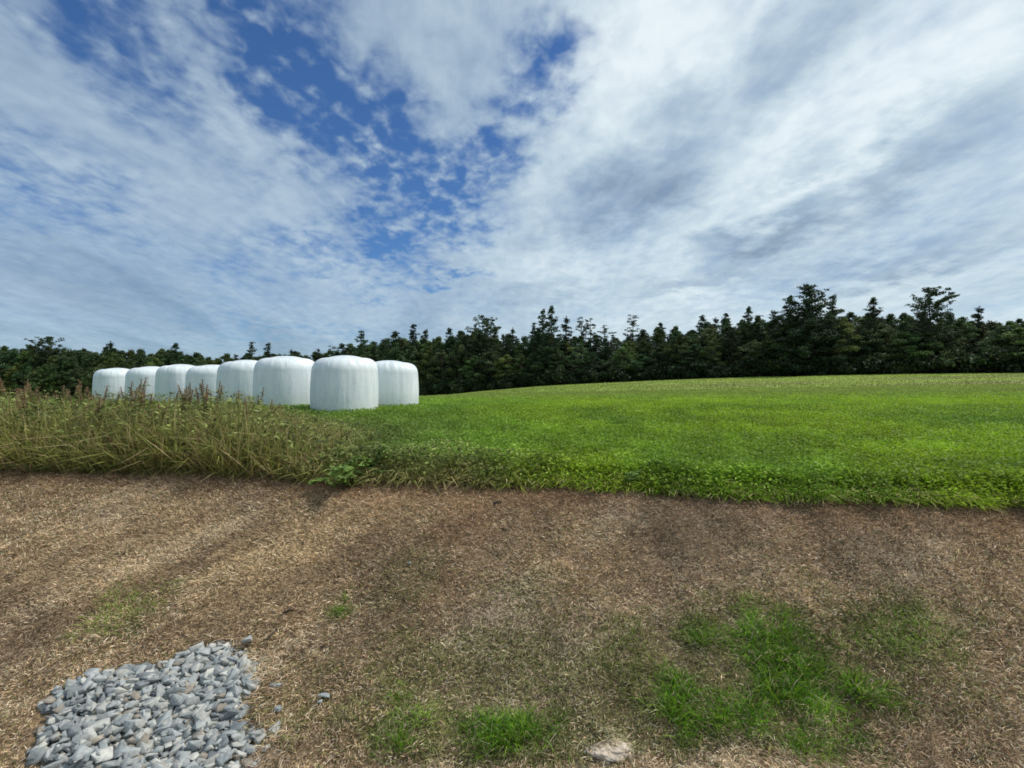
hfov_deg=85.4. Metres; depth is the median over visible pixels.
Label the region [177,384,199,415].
tall weed
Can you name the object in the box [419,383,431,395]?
shrub
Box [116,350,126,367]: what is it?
leafy tree
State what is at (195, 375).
wrapped bale
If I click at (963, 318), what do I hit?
leafy tree
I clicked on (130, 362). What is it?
leafy tree
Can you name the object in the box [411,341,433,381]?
leafy tree
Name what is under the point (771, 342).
leafy tree
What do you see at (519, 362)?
leafy tree
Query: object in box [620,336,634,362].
leafy tree
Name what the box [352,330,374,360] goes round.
pine tree
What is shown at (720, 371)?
shrub
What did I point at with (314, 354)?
leafy tree
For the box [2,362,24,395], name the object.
leafy tree
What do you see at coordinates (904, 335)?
leafy tree
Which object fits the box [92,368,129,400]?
wrapped bale
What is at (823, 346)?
leafy tree
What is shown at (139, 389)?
tall weed
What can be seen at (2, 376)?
leafy tree
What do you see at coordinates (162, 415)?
tall weed
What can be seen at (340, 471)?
leafy weed
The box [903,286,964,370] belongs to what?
pine tree
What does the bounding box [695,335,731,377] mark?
leafy tree
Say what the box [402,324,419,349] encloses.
pine tree
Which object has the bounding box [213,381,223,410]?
tall weed
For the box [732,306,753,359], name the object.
pine tree
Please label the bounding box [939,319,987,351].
leafy tree
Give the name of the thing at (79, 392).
tall weed
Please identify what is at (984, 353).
shrub
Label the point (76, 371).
leafy tree
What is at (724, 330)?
leafy tree
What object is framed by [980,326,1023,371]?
leafy tree
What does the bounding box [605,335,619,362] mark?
pine tree
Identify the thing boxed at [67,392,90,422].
tall weed
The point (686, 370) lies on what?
shrub
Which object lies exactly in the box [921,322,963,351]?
leafy tree
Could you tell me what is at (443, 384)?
shrub
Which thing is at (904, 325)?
leafy tree
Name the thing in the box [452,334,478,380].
leafy tree
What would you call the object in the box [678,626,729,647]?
grass tuft
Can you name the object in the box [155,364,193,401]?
wrapped bale
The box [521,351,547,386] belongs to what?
leafy tree
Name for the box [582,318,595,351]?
pine tree
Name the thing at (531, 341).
leafy tree
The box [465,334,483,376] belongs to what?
pine tree
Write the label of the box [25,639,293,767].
gravel
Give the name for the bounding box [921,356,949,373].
shrub
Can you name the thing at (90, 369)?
leafy tree
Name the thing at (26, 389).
tall weed
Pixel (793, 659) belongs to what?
grass tuft
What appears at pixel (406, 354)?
leafy tree
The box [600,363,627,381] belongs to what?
shrub
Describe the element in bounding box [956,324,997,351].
leafy tree
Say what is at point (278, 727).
stone
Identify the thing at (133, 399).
tall weed
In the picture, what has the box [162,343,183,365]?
pine tree
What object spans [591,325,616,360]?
pine tree
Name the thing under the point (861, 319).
leafy tree
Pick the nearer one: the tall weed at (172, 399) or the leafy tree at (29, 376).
the tall weed at (172, 399)
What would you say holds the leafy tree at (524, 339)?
on the ground at (38, 722)
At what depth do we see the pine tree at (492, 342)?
118.38 m
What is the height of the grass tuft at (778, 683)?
0.168 m
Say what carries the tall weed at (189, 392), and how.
on the ground at (38, 722)
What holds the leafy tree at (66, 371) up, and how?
on the ground at (38, 722)
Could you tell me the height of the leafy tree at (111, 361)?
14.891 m
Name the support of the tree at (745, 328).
on the ground at (38, 722)
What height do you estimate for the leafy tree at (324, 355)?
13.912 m
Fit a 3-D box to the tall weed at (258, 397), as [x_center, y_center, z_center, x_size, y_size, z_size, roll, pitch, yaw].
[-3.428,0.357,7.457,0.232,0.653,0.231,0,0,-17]
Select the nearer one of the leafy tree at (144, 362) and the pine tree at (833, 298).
the pine tree at (833, 298)
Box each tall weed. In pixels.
[0,378,10,407]
[10,389,36,442]
[15,382,40,406]
[16,383,43,423]
[19,380,31,404]
[54,385,73,409]
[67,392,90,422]
[73,379,87,409]
[75,386,102,408]
[91,385,114,428]
[109,391,127,406]
[119,381,139,399]
[123,377,149,420]
[134,388,154,425]
[136,378,146,401]
[148,404,167,434]
[160,389,179,413]
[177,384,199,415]
[178,387,194,419]
[184,384,196,408]
[192,378,207,410]
[199,384,212,422]
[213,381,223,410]
[241,403,251,420]
[249,387,264,410]
[265,398,277,425]
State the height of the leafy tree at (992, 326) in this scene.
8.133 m
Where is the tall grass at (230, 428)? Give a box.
[0,387,393,488]
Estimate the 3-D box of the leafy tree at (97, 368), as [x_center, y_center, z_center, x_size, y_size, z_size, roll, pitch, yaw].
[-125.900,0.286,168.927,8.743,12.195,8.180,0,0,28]
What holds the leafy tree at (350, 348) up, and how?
on the ground at (38, 722)
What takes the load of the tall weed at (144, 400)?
on the ground at (38, 722)
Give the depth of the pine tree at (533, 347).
115.00 m
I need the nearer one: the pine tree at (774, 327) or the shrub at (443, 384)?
the pine tree at (774, 327)
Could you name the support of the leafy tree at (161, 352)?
on the ground at (38, 722)
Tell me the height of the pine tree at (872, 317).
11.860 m
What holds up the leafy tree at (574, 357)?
on the ground at (38, 722)
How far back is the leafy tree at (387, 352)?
135.72 m
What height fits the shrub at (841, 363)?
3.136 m
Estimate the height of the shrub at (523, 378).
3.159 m
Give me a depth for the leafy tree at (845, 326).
83.41 m
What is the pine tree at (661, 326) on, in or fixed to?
on the ground at (38, 722)
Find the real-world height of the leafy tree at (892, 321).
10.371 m
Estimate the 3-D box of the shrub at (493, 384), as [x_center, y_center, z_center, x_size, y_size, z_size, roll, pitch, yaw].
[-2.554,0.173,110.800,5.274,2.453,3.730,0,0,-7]
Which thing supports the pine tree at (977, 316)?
on the ground at (38, 722)
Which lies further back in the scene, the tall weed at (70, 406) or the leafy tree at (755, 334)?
the leafy tree at (755, 334)
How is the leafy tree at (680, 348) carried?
on the ground at (38, 722)
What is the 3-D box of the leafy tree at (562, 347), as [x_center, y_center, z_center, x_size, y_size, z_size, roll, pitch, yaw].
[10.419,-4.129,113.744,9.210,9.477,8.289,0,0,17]
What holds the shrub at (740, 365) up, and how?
on the ground at (38, 722)
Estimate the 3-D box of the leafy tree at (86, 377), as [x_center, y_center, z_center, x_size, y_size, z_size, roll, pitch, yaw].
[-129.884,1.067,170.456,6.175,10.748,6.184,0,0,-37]
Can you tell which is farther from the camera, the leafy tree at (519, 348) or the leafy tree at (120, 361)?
the leafy tree at (120, 361)
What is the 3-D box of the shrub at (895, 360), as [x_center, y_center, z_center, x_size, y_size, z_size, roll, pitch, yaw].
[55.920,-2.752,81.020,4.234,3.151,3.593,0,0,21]
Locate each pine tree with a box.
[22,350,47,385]
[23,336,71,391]
[95,346,108,366]
[102,340,121,365]
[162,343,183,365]
[243,342,260,360]
[258,342,275,359]
[315,348,320,359]
[325,345,335,357]
[335,343,348,355]
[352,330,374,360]
[377,339,386,360]
[383,331,406,359]
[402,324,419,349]
[416,329,433,375]
[441,327,456,376]
[464,315,500,390]
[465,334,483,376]
[475,337,502,381]
[489,325,503,375]
[496,338,515,374]
[509,327,518,357]
[525,323,546,364]
[528,308,553,373]
[536,306,567,372]
[557,315,576,369]
[575,317,589,357]
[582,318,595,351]
[587,339,610,371]
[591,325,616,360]
[598,342,621,372]
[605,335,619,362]
[621,315,638,364]
[652,322,669,351]
[694,315,706,347]
[710,317,719,334]
[717,326,747,371]
[718,313,730,336]
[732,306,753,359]
[745,315,770,350]
[757,282,848,375]
[757,310,783,372]
[765,295,796,358]
[814,294,851,354]
[854,297,894,361]
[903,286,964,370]
[906,317,936,355]
[959,338,985,372]
[960,306,991,346]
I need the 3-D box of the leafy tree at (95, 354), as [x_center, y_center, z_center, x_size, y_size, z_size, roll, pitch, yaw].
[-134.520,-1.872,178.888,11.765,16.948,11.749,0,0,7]
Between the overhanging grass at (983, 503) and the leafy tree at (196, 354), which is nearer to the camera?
the overhanging grass at (983, 503)
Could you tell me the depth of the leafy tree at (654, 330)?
115.74 m
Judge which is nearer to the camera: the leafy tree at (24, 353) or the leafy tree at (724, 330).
the leafy tree at (724, 330)
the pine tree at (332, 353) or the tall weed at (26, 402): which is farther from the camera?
the pine tree at (332, 353)
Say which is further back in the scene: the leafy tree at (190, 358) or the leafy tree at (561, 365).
the leafy tree at (190, 358)
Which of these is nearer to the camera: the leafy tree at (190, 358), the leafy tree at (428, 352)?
the leafy tree at (428, 352)
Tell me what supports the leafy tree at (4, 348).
on the ground at (38, 722)
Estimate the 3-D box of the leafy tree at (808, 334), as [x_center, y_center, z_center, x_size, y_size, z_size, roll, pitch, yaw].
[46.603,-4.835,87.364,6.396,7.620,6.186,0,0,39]
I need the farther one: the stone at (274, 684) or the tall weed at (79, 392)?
the tall weed at (79, 392)
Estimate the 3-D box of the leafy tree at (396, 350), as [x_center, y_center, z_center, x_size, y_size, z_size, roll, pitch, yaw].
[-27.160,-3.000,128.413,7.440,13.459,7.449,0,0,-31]
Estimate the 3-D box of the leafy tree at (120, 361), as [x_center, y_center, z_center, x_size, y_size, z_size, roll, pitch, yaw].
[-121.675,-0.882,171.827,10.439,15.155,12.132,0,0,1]
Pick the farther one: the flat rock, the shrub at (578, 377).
the shrub at (578, 377)
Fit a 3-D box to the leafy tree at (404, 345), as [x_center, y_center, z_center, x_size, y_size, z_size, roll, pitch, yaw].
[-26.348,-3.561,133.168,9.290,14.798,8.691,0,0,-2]
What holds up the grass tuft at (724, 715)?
on the ground at (38, 722)
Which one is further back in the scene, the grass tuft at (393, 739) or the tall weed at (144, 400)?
the tall weed at (144, 400)
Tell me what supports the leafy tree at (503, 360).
on the ground at (38, 722)
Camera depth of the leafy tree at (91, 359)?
173.51 m
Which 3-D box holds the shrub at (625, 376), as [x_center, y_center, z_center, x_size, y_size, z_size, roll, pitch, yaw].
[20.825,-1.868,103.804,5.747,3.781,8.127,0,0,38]
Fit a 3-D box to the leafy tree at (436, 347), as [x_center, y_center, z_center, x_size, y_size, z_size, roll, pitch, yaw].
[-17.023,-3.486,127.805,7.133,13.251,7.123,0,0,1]
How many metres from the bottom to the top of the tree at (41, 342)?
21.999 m
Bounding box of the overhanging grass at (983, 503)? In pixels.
[0,430,1023,512]
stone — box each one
[241,635,252,643]
[268,720,280,734]
[269,683,282,689]
[274,705,282,712]
[318,692,329,697]
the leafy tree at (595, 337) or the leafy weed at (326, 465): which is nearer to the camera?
the leafy weed at (326, 465)
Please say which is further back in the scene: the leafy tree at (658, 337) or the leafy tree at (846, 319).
the leafy tree at (658, 337)
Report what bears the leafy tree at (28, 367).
on the ground at (38, 722)
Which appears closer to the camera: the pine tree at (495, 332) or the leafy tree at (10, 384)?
the pine tree at (495, 332)
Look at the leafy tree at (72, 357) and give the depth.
172.65 m
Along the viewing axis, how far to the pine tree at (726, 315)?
104.71 m
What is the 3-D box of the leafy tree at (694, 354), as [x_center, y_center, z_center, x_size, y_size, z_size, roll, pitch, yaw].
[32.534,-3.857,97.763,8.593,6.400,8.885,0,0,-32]
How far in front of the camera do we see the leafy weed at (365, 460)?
5.06 m
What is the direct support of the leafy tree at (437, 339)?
on the ground at (38, 722)
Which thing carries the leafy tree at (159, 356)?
on the ground at (38, 722)
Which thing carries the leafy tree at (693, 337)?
on the ground at (38, 722)
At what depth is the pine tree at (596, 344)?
111.74 m
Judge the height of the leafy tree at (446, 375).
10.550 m
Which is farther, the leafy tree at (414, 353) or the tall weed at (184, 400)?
the leafy tree at (414, 353)
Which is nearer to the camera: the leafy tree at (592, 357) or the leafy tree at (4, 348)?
the leafy tree at (592, 357)
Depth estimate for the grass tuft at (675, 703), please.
2.82 m
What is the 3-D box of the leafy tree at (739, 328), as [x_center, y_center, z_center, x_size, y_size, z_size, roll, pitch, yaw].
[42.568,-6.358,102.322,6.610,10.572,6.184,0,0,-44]
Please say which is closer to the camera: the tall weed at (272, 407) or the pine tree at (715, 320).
the tall weed at (272, 407)
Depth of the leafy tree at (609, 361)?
104.12 m
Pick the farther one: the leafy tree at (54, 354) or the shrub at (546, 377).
the leafy tree at (54, 354)
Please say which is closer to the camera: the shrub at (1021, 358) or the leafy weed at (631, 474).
the leafy weed at (631, 474)
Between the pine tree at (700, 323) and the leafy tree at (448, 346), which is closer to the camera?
the pine tree at (700, 323)
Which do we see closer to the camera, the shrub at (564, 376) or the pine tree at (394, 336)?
the shrub at (564, 376)
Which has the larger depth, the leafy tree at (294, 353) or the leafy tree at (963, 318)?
the leafy tree at (294, 353)
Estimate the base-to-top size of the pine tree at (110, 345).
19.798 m
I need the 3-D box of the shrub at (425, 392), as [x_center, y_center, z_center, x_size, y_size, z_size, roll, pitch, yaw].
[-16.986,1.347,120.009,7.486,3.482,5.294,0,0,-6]
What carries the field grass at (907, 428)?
on the ground at (38, 722)
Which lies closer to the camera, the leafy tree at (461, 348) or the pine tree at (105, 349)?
the leafy tree at (461, 348)
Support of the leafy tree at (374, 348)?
on the ground at (38, 722)
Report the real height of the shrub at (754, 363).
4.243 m
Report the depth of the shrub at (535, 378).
107.28 m
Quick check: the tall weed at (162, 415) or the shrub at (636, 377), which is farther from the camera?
the shrub at (636, 377)
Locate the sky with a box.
[0,0,1023,361]
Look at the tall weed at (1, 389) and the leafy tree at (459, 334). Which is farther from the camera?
the leafy tree at (459, 334)
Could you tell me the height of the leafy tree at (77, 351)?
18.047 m
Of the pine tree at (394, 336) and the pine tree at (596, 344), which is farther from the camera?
the pine tree at (394, 336)
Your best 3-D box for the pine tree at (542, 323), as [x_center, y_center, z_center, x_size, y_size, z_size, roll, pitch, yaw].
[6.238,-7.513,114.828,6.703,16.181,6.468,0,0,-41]
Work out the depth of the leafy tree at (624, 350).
104.28 m
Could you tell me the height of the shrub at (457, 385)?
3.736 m
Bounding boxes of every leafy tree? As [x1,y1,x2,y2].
[0,345,8,358]
[0,350,31,392]
[0,351,12,370]
[0,359,12,394]
[0,370,22,395]
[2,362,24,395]
[6,357,36,394]
[8,348,35,381]
[9,351,31,382]
[11,362,37,397]
[19,370,43,393]
[25,356,58,393]
[27,364,61,396]
[33,350,61,367]
[41,357,70,389]
[42,361,76,398]
[42,370,68,395]
[43,350,81,394]
[58,350,85,381]
[62,365,86,396]
[70,348,89,365]
[70,351,88,391]
[73,354,97,392]
[76,352,99,378]
[77,370,92,395]
[80,357,105,396]
[81,351,128,386]
[85,366,103,397]
[90,357,119,390]
[111,357,127,367]
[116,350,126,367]
[123,349,137,367]
[124,359,136,368]
[126,348,146,363]
[133,353,147,367]
[138,353,154,365]
[140,360,147,366]
[143,358,163,366]
[154,350,166,360]
[155,354,168,363]
[157,358,172,366]
[170,355,192,364]
[179,355,196,364]
[191,361,207,365]
[193,352,200,360]
[193,356,206,365]
[204,359,217,364]
[215,353,234,361]
[289,351,302,357]
[310,351,320,360]
[320,353,329,357]
[343,343,356,355]
[356,353,366,357]
[366,345,380,361]
[375,347,390,359]
[380,339,396,360]
[382,343,404,360]
[390,338,409,360]
[398,346,423,374]
[399,345,426,384]
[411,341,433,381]
[414,346,445,395]
[422,340,445,383]
[423,336,444,373]
[425,349,454,394]
[432,337,461,375]
[437,330,470,378]
[445,341,469,392]
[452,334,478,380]
[454,334,477,378]
[458,355,489,391]
[474,348,506,390]
[485,338,506,373]
[492,333,525,365]
[492,354,517,388]
[503,344,534,374]
[503,354,533,387]
[512,336,528,369]
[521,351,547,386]
[522,336,541,386]
[544,341,581,383]
[544,347,569,384]
[558,354,589,383]
[564,344,597,373]
[571,336,582,358]
[572,336,590,370]
[578,352,608,383]
[580,334,613,366]
[592,359,628,381]
[608,337,621,364]
[608,341,640,366]
[608,343,639,380]
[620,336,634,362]
[625,354,654,381]
[632,339,652,380]
[633,329,654,353]
[642,344,676,379]
[643,328,675,368]
[648,327,665,350]
[656,334,704,378]
[661,330,687,363]
[665,326,680,363]
[673,333,710,366]
[676,344,721,379]
[678,330,696,359]
[692,325,732,376]
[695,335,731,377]
[697,321,718,339]
[707,325,746,365]
[716,317,731,348]
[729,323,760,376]
[732,340,765,376]
[733,322,752,346]
[745,322,772,355]
[749,338,776,375]
[765,326,812,375]
[795,332,826,375]
[797,326,844,372]
[824,321,868,374]
[834,311,864,333]
[835,317,858,355]
[841,332,892,374]
[851,325,911,373]
[852,316,895,344]
[858,323,903,355]
[882,332,934,373]
[885,313,899,346]
[887,321,915,356]
[898,313,912,327]
[898,316,916,334]
[906,330,945,372]
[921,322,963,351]
[925,337,975,372]
[933,312,965,348]
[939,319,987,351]
[956,316,978,322]
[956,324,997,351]
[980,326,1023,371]
[986,321,999,337]
[986,327,1023,369]
[1004,320,1019,331]
[1008,318,1023,332]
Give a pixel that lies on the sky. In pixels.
(210, 178)
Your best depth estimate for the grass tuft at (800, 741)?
2.65 m
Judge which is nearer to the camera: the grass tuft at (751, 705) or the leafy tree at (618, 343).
the grass tuft at (751, 705)
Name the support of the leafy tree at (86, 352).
on the ground at (38, 722)
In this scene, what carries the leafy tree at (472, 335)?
on the ground at (38, 722)
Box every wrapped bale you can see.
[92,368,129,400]
[124,366,158,399]
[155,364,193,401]
[185,365,219,401]
[216,360,256,402]
[253,356,314,405]
[310,355,378,412]
[375,360,418,406]
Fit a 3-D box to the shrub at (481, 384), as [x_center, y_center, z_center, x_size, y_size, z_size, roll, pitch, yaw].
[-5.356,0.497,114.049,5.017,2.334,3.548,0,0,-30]
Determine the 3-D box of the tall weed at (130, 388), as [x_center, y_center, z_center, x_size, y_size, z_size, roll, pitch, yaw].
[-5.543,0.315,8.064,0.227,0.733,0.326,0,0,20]
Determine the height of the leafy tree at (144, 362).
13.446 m
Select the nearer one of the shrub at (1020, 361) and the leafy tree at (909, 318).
the shrub at (1020, 361)
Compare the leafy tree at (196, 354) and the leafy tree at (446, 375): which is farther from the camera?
the leafy tree at (196, 354)
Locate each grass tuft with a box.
[316,603,360,623]
[365,719,439,767]
[377,689,416,717]
[434,715,535,765]
[465,697,582,766]
[618,683,745,748]
[634,658,711,699]
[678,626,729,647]
[681,695,779,741]
[688,658,844,725]
[705,682,793,741]
[745,636,831,685]
[759,720,851,767]
[803,658,926,725]
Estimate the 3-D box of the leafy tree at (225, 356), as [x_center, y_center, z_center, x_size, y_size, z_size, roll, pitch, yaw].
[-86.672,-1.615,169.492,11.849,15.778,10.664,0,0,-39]
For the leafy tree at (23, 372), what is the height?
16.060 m
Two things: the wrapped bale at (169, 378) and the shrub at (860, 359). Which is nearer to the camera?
the wrapped bale at (169, 378)
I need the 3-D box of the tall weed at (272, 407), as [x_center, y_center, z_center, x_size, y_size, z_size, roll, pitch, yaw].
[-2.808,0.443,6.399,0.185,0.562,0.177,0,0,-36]
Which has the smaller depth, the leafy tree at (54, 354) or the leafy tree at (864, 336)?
the leafy tree at (864, 336)
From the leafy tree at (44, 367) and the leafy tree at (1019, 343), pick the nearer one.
the leafy tree at (1019, 343)
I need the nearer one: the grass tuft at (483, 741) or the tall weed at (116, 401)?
the grass tuft at (483, 741)
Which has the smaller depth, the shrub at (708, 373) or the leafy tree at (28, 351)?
the shrub at (708, 373)
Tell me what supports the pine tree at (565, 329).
on the ground at (38, 722)
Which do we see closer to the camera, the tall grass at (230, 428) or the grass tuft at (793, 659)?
the grass tuft at (793, 659)
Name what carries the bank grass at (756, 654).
on the ground at (38, 722)
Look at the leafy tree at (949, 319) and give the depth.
88.70 m
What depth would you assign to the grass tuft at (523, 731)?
2.73 m
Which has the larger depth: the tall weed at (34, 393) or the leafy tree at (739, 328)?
the leafy tree at (739, 328)
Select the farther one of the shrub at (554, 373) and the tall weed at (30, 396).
the shrub at (554, 373)
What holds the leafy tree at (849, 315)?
on the ground at (38, 722)
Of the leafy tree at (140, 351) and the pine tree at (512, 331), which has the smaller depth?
the pine tree at (512, 331)
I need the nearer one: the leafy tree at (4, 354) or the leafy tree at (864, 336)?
the leafy tree at (864, 336)
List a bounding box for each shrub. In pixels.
[419,382,445,395]
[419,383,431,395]
[429,378,450,394]
[442,382,467,393]
[451,377,482,393]
[467,378,483,391]
[475,381,490,390]
[487,379,508,389]
[497,372,528,388]
[510,373,529,387]
[521,371,545,386]
[529,373,561,385]
[539,367,564,385]
[551,368,577,384]
[565,372,586,383]
[581,368,601,382]
[588,371,612,382]
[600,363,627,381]
[606,364,639,381]
[627,369,643,380]
[637,367,656,380]
[649,361,668,379]
[653,364,691,379]
[671,364,702,378]
[696,361,725,377]
[713,364,736,377]
[719,364,746,376]
[733,357,760,376]
[738,353,777,376]
[760,359,786,375]
[790,364,814,375]
[814,359,847,375]
[825,354,857,374]
[848,352,887,374]
[856,353,900,374]
[882,356,909,372]
[894,353,931,373]
[921,348,962,373]
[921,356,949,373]
[947,344,980,373]
[951,352,989,372]
[958,344,1011,372]
[986,345,1023,372]
[1003,356,1023,372]
[1007,351,1023,372]
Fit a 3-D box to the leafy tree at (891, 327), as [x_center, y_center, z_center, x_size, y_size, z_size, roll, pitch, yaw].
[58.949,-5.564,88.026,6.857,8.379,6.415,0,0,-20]
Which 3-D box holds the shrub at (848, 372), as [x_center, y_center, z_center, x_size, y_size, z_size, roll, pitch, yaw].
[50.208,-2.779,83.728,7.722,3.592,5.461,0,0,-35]
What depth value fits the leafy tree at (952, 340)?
79.27 m
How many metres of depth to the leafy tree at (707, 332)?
101.65 m
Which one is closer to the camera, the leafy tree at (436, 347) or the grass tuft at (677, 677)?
the grass tuft at (677, 677)
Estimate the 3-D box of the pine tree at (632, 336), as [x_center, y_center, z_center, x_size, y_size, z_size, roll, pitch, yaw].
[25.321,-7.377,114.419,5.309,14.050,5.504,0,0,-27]
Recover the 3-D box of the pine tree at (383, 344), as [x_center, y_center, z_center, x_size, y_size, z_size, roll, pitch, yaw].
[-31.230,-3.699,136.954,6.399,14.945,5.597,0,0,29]
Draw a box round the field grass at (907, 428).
[2,372,1023,503]
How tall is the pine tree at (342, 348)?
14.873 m
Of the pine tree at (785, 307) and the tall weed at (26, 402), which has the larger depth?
the pine tree at (785, 307)
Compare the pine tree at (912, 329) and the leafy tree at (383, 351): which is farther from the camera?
the leafy tree at (383, 351)
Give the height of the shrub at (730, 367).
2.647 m
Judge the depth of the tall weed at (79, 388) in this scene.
7.89 m
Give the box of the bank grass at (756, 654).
[0,482,1023,767]
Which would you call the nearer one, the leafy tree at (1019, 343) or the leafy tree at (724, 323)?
the leafy tree at (1019, 343)
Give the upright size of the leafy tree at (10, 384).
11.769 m
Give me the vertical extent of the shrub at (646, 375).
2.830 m
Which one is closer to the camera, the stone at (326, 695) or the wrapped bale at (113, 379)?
the stone at (326, 695)
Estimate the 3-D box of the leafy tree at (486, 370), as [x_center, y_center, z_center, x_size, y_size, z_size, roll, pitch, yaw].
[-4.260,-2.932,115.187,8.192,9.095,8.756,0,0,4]
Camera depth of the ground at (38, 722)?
3.55 m
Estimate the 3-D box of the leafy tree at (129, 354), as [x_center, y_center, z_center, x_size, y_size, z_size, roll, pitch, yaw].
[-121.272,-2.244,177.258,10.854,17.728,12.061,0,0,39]
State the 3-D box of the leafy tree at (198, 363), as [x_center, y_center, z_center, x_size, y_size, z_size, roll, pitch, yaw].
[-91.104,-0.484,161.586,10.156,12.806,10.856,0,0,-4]
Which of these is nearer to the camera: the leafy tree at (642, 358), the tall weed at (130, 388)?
the tall weed at (130, 388)
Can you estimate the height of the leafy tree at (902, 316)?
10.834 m
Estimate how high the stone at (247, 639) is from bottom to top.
0.058 m
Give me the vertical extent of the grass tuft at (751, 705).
0.124 m
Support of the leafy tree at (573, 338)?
on the ground at (38, 722)
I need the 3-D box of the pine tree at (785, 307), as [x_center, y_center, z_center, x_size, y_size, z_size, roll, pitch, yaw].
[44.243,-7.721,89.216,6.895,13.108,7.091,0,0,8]
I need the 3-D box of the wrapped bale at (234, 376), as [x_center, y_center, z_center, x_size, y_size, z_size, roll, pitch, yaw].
[-6.356,-0.010,13.303,1.332,1.137,1.284,0,0,-1]
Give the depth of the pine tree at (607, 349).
110.55 m
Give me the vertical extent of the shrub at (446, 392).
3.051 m
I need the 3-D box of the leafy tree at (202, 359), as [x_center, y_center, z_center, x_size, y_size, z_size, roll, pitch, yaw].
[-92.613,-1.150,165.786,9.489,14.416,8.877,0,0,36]
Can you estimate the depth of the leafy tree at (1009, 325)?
86.92 m
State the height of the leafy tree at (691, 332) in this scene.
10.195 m
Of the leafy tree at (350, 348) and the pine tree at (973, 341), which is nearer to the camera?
the pine tree at (973, 341)
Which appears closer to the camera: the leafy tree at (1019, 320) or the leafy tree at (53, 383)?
the leafy tree at (1019, 320)
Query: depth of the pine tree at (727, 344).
94.38 m
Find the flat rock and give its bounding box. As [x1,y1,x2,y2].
[584,737,634,762]
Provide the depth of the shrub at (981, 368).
76.42 m
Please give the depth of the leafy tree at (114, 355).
171.56 m
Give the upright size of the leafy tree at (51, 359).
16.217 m
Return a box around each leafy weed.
[306,449,347,468]
[308,460,360,490]
[347,445,392,469]
[623,469,641,481]
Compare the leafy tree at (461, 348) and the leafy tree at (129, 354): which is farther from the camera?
the leafy tree at (129, 354)
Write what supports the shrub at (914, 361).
on the ground at (38, 722)
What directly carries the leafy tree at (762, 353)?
on the ground at (38, 722)
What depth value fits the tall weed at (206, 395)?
6.23 m
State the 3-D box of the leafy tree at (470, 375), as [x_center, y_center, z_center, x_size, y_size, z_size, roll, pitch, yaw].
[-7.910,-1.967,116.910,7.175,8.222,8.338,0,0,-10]
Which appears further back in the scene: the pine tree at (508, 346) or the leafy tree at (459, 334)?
the leafy tree at (459, 334)
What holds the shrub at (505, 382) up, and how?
on the ground at (38, 722)
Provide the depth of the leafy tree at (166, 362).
167.63 m
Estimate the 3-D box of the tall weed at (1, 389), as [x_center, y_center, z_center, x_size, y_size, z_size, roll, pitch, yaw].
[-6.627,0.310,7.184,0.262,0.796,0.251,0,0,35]
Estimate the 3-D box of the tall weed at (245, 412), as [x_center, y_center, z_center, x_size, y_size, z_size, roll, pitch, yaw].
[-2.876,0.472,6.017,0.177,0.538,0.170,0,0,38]
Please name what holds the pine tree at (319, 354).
on the ground at (38, 722)
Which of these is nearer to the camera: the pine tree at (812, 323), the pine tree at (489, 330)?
the pine tree at (812, 323)
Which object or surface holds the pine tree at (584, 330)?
on the ground at (38, 722)
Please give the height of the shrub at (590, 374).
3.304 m
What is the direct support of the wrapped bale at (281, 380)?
on the ground at (38, 722)
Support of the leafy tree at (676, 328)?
on the ground at (38, 722)
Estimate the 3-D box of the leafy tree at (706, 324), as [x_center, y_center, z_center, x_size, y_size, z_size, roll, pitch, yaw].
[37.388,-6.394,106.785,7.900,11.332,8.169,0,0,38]
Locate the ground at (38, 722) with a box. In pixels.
[0,372,1023,767]
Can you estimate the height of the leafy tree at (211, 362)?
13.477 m
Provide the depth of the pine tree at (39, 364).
176.44 m
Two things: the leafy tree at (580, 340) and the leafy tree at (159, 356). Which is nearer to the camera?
the leafy tree at (580, 340)
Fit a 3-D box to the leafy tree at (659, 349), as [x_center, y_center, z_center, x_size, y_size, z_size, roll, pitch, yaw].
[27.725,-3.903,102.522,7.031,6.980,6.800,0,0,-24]
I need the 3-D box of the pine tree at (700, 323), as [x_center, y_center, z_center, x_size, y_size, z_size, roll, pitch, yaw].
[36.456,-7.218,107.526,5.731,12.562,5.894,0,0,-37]
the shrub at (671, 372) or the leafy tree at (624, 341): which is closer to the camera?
the shrub at (671, 372)
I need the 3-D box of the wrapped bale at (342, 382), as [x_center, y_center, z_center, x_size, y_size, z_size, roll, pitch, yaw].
[-3.312,0.022,10.940,1.293,1.178,1.338,1,0,0]
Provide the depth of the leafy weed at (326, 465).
5.21 m
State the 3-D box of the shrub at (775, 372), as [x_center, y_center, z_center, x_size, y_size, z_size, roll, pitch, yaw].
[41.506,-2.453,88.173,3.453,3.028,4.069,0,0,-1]
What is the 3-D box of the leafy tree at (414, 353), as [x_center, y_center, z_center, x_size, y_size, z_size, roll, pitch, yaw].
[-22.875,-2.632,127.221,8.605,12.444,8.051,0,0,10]
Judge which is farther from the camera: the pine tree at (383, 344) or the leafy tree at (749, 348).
the pine tree at (383, 344)
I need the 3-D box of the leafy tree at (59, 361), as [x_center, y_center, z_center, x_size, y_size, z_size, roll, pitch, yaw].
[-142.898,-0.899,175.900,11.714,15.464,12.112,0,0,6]
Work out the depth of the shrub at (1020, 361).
73.85 m
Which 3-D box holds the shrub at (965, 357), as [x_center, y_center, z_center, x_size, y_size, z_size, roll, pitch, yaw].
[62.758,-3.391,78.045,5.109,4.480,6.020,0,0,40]
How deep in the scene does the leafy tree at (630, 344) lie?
109.29 m

